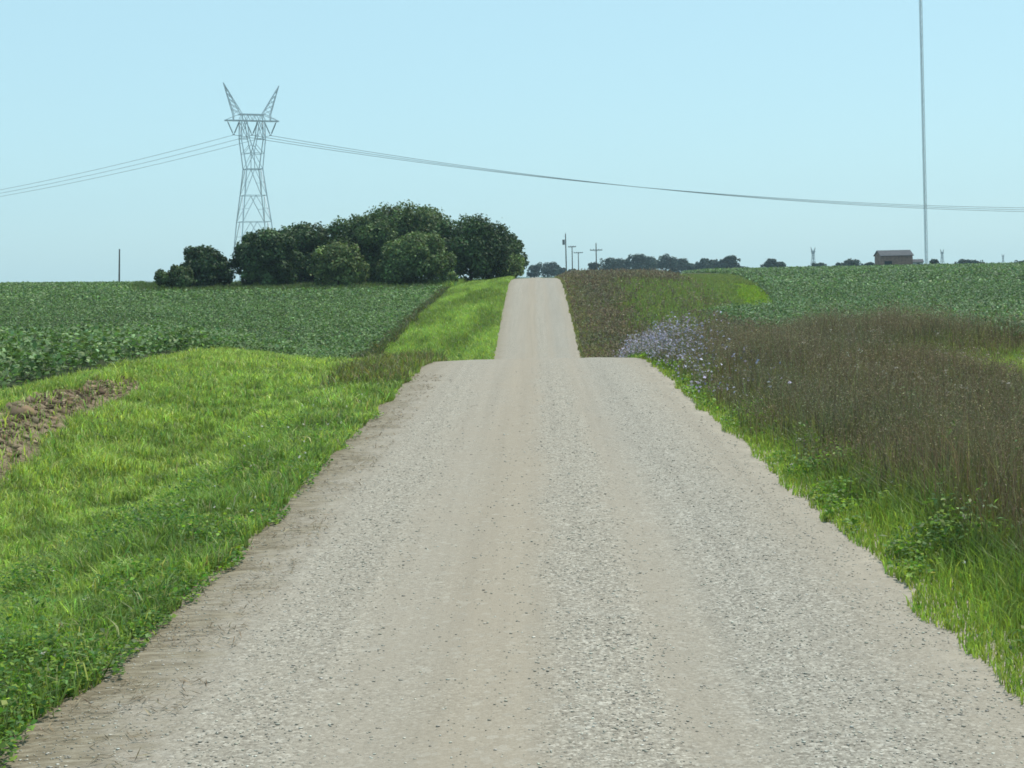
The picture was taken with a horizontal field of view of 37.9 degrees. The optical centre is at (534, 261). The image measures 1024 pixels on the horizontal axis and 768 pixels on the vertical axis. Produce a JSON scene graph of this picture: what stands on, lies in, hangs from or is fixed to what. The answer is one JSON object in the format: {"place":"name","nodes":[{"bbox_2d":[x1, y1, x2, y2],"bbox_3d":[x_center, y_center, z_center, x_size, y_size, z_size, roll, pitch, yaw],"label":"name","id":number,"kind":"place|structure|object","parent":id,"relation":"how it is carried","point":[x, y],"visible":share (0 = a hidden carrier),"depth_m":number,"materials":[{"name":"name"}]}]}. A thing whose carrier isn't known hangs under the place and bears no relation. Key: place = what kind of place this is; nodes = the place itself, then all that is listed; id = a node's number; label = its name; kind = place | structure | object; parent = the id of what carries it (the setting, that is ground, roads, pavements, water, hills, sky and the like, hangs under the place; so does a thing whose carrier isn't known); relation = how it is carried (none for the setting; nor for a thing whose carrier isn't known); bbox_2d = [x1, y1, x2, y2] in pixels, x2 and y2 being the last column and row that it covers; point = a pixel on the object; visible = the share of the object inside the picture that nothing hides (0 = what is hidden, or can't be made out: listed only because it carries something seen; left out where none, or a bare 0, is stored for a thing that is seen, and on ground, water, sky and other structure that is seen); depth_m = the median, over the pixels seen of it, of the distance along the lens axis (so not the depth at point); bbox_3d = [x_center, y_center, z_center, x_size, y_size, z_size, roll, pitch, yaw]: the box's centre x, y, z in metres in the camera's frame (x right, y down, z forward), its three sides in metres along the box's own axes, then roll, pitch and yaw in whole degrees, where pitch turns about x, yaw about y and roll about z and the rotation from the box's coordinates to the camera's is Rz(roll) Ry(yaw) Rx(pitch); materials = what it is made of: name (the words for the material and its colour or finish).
{"place":"outdoors","nodes":[
{"label":"outdoors","id":0,"kind":"place"},
{"bbox_2d":[0,273,1022,748],"bbox_3d":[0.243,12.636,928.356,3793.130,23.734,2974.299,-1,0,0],"label":"ground","id":1,"kind":"structure","parent":0,"point":[40,423],"depth_m":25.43,"materials":[{"name":"green plant"}]},
{"bbox_2d":[0,375,139,478],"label":"soil clods","id":2,"kind":"object","parent":1,"relation":"on","point":[71,399],"visible":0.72,"depth_m":21.74,"materials":[{"name":"soil"}]},
{"bbox_2d":[118,249,119,281],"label":"utility pole","id":3,"kind":"object","parent":1,"relation":"on","point":[119,267],"visible":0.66,"depth_m":299.87,"materials":[{"name":"brown wood"}]},
{"bbox_2d":[154,264,196,287],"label":"bush","id":4,"kind":"object","parent":1,"relation":"on","point":[176,276],"visible":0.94,"depth_m":152.79,"materials":[{"name":"green plant"}]},
{"bbox_2d":[176,244,235,287],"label":"shade tree","id":5,"kind":"object","parent":1,"relation":"on","point":[210,266],"visible":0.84,"depth_m":156.41,"materials":[{"name":"green plant"}]},
{"bbox_2d":[0,373,442,767],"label":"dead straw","id":6,"kind":"object","parent":1,"relation":"on","point":[146,710],"visible":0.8,"depth_m":11.04,"materials":[{"name":"beige plant"}]},
{"bbox_2d":[0,281,444,388],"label":"soybean field","id":7,"kind":"structure","parent":1,"relation":"on","point":[31,346],"depth_m":106.60,"materials":[{"name":"green plant"}]},
{"bbox_2d":[223,82,278,278],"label":"transmission tower","id":8,"kind":"structure","parent":1,"relation":"on","point":[257,135],"depth_m":299.80,"materials":[{"name":"metal"}]},
{"bbox_2d":[1,135,1014,207],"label":"power line","id":9,"kind":"object","parent":8,"relation":"hanging from","point":[516,174],"visible":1,"depth_m":312.19,"materials":[{"name":"silver metal"}]},
{"bbox_2d":[3,135,1019,209],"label":"power line","id":10,"kind":"object","parent":8,"relation":"hanging from","point":[524,174],"visible":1,"depth_m":314.61,"materials":[{"name":"silver metal"}]},
{"bbox_2d":[0,135,1023,211],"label":"power line","id":11,"kind":"object","parent":8,"relation":"hanging from","point":[520,173],"visible":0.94,"depth_m":316.20,"materials":[{"name":"silver metal"}]},
{"bbox_2d":[230,227,306,285],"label":"shade tree","id":12,"kind":"object","parent":1,"relation":"on","point":[267,256],"visible":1,"depth_m":157.94,"materials":[{"name":"green plant"}]},
{"bbox_2d":[274,222,298,234],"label":"shade tree","id":13,"kind":"object","parent":1,"relation":"on","point":[283,227],"visible":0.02,"depth_m":175.58,"materials":[{"name":"green plant"}]},
{"bbox_2d":[281,221,342,283],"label":"shade tree","id":14,"kind":"object","parent":1,"relation":"on","point":[308,237],"visible":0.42,"depth_m":168.25,"materials":[{"name":"green plant"}]},
{"bbox_2d":[306,241,369,285],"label":"bush","id":15,"kind":"object","parent":1,"relation":"on","point":[338,264],"visible":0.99,"depth_m":154.95,"materials":[{"name":"green plant"}]},
{"bbox_2d":[317,211,400,282],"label":"shade tree","id":16,"kind":"object","parent":1,"relation":"on","point":[374,232],"visible":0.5,"depth_m":166.41,"materials":[{"name":"green plant"}]},
{"bbox_2d":[366,199,453,279],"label":"tall tree","id":17,"kind":"object","parent":1,"relation":"on","point":[419,218],"visible":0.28,"depth_m":173.18,"materials":[{"name":"green plant"}]},
{"bbox_2d":[374,230,456,284],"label":"round tree","id":18,"kind":"object","parent":1,"relation":"on","point":[413,256],"visible":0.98,"depth_m":157.09,"materials":[{"name":"green plant"}]},
{"bbox_2d":[446,271,457,281],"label":"sapling","id":19,"kind":"object","parent":1,"relation":"on","point":[451,276],"visible":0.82,"depth_m":151.79,"materials":[{"name":"green plant"}]},
{"bbox_2d":[430,213,517,281],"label":"shade tree","id":20,"kind":"object","parent":1,"relation":"on","point":[478,246],"visible":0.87,"depth_m":167.86,"materials":[{"name":"green plant"}]},
{"bbox_2d":[474,251,524,278],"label":"bush","id":21,"kind":"object","parent":1,"relation":"on","point":[516,267],"visible":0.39,"depth_m":174.65,"materials":[{"name":"green plant"}]},
{"bbox_2d":[0,350,1014,767],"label":"clover","id":22,"kind":"object","parent":1,"relation":"on","point":[114,666],"visible":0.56,"depth_m":10.73,"materials":[{"name":"green plant"}]},
{"bbox_2d":[508,232,528,277],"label":"shade tree","id":23,"kind":"object","parent":1,"relation":"on","point":[519,248],"visible":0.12,"depth_m":187.40,"materials":[{"name":"green plant"}]},
{"bbox_2d":[41,313,1023,654],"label":"pale flowers","id":24,"kind":"object","parent":1,"relation":"on","point":[733,409],"visible":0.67,"depth_m":22.99,"materials":[{"name":"white plant"}]},
{"bbox_2d":[526,264,540,277],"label":"distant tree","id":25,"kind":"object","parent":1,"relation":"on","point":[535,271],"visible":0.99,"depth_m":638.78,"materials":[{"name":"green plant"}]},
{"bbox_2d":[537,262,559,277],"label":"distant tree","id":26,"kind":"object","parent":1,"relation":"on","point":[549,269],"visible":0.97,"depth_m":657.38,"materials":[{"name":"green plant"}]},
{"bbox_2d":[552,266,565,275],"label":"distant tree","id":27,"kind":"object","parent":1,"relation":"on","point":[563,270],"visible":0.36,"depth_m":688.79,"materials":[{"name":"green plant"}]},
{"bbox_2d":[562,233,566,270],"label":"utility pole","id":28,"kind":"object","parent":1,"relation":"on","point":[563,242],"visible":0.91,"depth_m":399.87,"materials":[{"name":"brown wood"}]},
{"bbox_2d":[568,246,575,268],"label":"utility pole","id":29,"kind":"object","parent":1,"relation":"on","point":[572,254],"visible":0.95,"depth_m":459.85,"materials":[{"name":"brown wood"}]},
{"bbox_2d":[590,245,598,269],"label":"utility pole","id":30,"kind":"object","parent":1,"relation":"on","point":[596,255],"visible":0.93,"depth_m":419.84,"materials":[{"name":"brown wood"}]},
{"bbox_2d":[588,261,602,270],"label":"distant tree","id":31,"kind":"object","parent":1,"relation":"on","point":[592,266],"visible":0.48,"depth_m":598.82,"materials":[{"name":"green plant"}]},
{"bbox_2d":[599,257,620,269],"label":"distant tree","id":32,"kind":"object","parent":1,"relation":"on","point":[611,262],"visible":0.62,"depth_m":618.23,"materials":[{"name":"green plant"}]},
{"bbox_2d":[610,258,630,269],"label":"distant tree","id":33,"kind":"object","parent":1,"relation":"on","point":[622,263],"visible":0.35,"depth_m":648.17,"materials":[{"name":"green plant"}]},
{"bbox_2d":[624,253,650,269],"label":"distant tree","id":34,"kind":"object","parent":1,"relation":"on","point":[637,261],"visible":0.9,"depth_m":638.78,"materials":[{"name":"green plant"}]},
{"bbox_2d":[643,256,657,270],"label":"distant tree","id":35,"kind":"object","parent":1,"relation":"on","point":[649,258],"visible":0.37,"depth_m":658.27,"materials":[{"name":"green plant"}]},
{"bbox_2d":[650,253,679,272],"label":"distant tree","id":36,"kind":"object","parent":1,"relation":"on","point":[665,262],"visible":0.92,"depth_m":638.21,"materials":[{"name":"green plant"}]},
{"bbox_2d":[669,258,687,272],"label":"distant tree","id":37,"kind":"object","parent":1,"relation":"on","point":[681,261],"visible":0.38,"depth_m":648.34,"materials":[{"name":"green plant"}]},
{"bbox_2d":[680,262,694,270],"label":"distant tree","id":38,"kind":"object","parent":1,"relation":"on","point":[690,266],"visible":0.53,"depth_m":638.75,"materials":[{"name":"green plant"}]},
{"bbox_2d":[611,310,791,408],"bbox_3d":[3.267,2.936,39.482,2.239,3.909,38.574,-1,0,0],"label":"chicory","id":39,"kind":"object","parent":1,"relation":"on","point":[659,338],"visible":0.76,"depth_m":31.86,"materials":[{"name":"plant"}]},
{"bbox_2d":[694,258,713,269],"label":"distant tree","id":40,"kind":"object","parent":1,"relation":"on","point":[703,264],"visible":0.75,"depth_m":629.09,"materials":[{"name":"green plant"}]},
{"bbox_2d":[709,259,719,267],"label":"distant tree","id":41,"kind":"object","parent":1,"relation":"on","point":[714,261],"visible":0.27,"depth_m":648.42,"materials":[{"name":"green plant"}]},
{"bbox_2d":[715,258,728,268],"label":"distant tree","id":42,"kind":"object","parent":1,"relation":"on","point":[722,264],"visible":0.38,"depth_m":639.12,"materials":[{"name":"green plant"}]},
{"bbox_2d":[724,255,740,267],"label":"distant tree","id":43,"kind":"object","parent":1,"relation":"on","point":[732,262],"visible":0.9,"depth_m":618.64,"materials":[{"name":"green plant"}]},
{"bbox_2d":[760,258,777,266],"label":"distant tree","id":44,"kind":"object","parent":1,"relation":"on","point":[769,262],"visible":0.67,"depth_m":558.80,"materials":[{"name":"green plant"}]},
{"bbox_2d":[777,261,786,266],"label":"distant tree","id":45,"kind":"object","parent":1,"relation":"on","point":[781,264],"visible":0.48,"depth_m":563.25,"materials":[{"name":"green plant"}]},
{"bbox_2d":[554,273,1023,704],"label":"tall grass","id":46,"kind":"structure","parent":1,"relation":"on","point":[995,584],"depth_m":12.31,"materials":[{"name":"green plant"}]},
{"bbox_2d":[558,266,1023,556],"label":"brown weeds","id":47,"kind":"object","parent":1,"relation":"on","point":[771,343],"visible":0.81,"depth_m":22.79,"materials":[{"name":"brown plant"}]},
{"bbox_2d":[811,248,815,263],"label":"transmission tower","id":48,"kind":"structure","parent":1,"relation":"on","point":[813,253],"depth_m":1149.82,"materials":[{"name":"grey metal"}]},
{"bbox_2d":[808,262,826,265],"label":"distant tree","id":49,"kind":"object","parent":1,"relation":"on","point":[818,264],"visible":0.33,"depth_m":519.30,"materials":[{"name":"green plant"}]},
{"bbox_2d":[833,262,849,265],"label":"distant tree","id":50,"kind":"object","parent":1,"relation":"on","point":[841,264],"visible":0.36,"depth_m":519.11,"materials":[{"name":"green plant"}]},
{"bbox_2d":[841,258,862,265],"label":"distant tree","id":51,"kind":"object","parent":1,"relation":"on","point":[853,262],"visible":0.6,"depth_m":528.17,"materials":[{"name":"green plant"}]},
{"bbox_2d":[873,250,913,264],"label":"barn","id":52,"kind":"structure","parent":1,"relation":"on","point":[891,257],"depth_m":410.17,"materials":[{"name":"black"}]},
{"bbox_2d":[913,259,923,264],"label":"shed","id":53,"kind":"structure","parent":1,"relation":"on","point":[918,261],"depth_m":422.00,"materials":[{"name":"white metal"}]},
{"bbox_2d":[919,0,927,263],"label":"radio mast","id":54,"kind":"object","parent":1,"relation":"on","point":[923,143],"visible":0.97,"depth_m":429.76,"materials":[{"name":"metal"}]},
{"bbox_2d":[929,259,939,263],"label":"distant tree","id":55,"kind":"object","parent":1,"relation":"on","point":[933,261],"visible":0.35,"depth_m":429.62,"materials":[{"name":"green plant"}]},
{"bbox_2d":[954,259,972,263],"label":"distant tree","id":56,"kind":"object","parent":1,"relation":"on","point":[962,261],"visible":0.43,"depth_m":538.04,"materials":[{"name":"green plant"}]},
{"bbox_2d":[0,277,1023,767],"bbox_3d":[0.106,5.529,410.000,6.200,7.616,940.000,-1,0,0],"label":"gravel road","id":57,"kind":"structure","parent":0,"point":[536,333],"depth_m":9.18,"materials":[{"name":"beige gravel"}]},
{"bbox_2d":[0,0,1023,281],"label":"sky","id":58,"kind":"structure","parent":0,"point":[809,100],"materials":[{"name":"blue"}]},
{"bbox_2d":[680,262,1023,340],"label":"soybean field","id":59,"kind":"structure","parent":0,"point":[831,282],"depth_m":121.09,"materials":[{"name":"green plant"}]},
{"bbox_2d":[940,249,944,263],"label":"transmission tower","id":60,"kind":"structure","parent":0,"point":[942,260],"depth_m":999.83,"materials":[{"name":"grey metal"}]}
]}

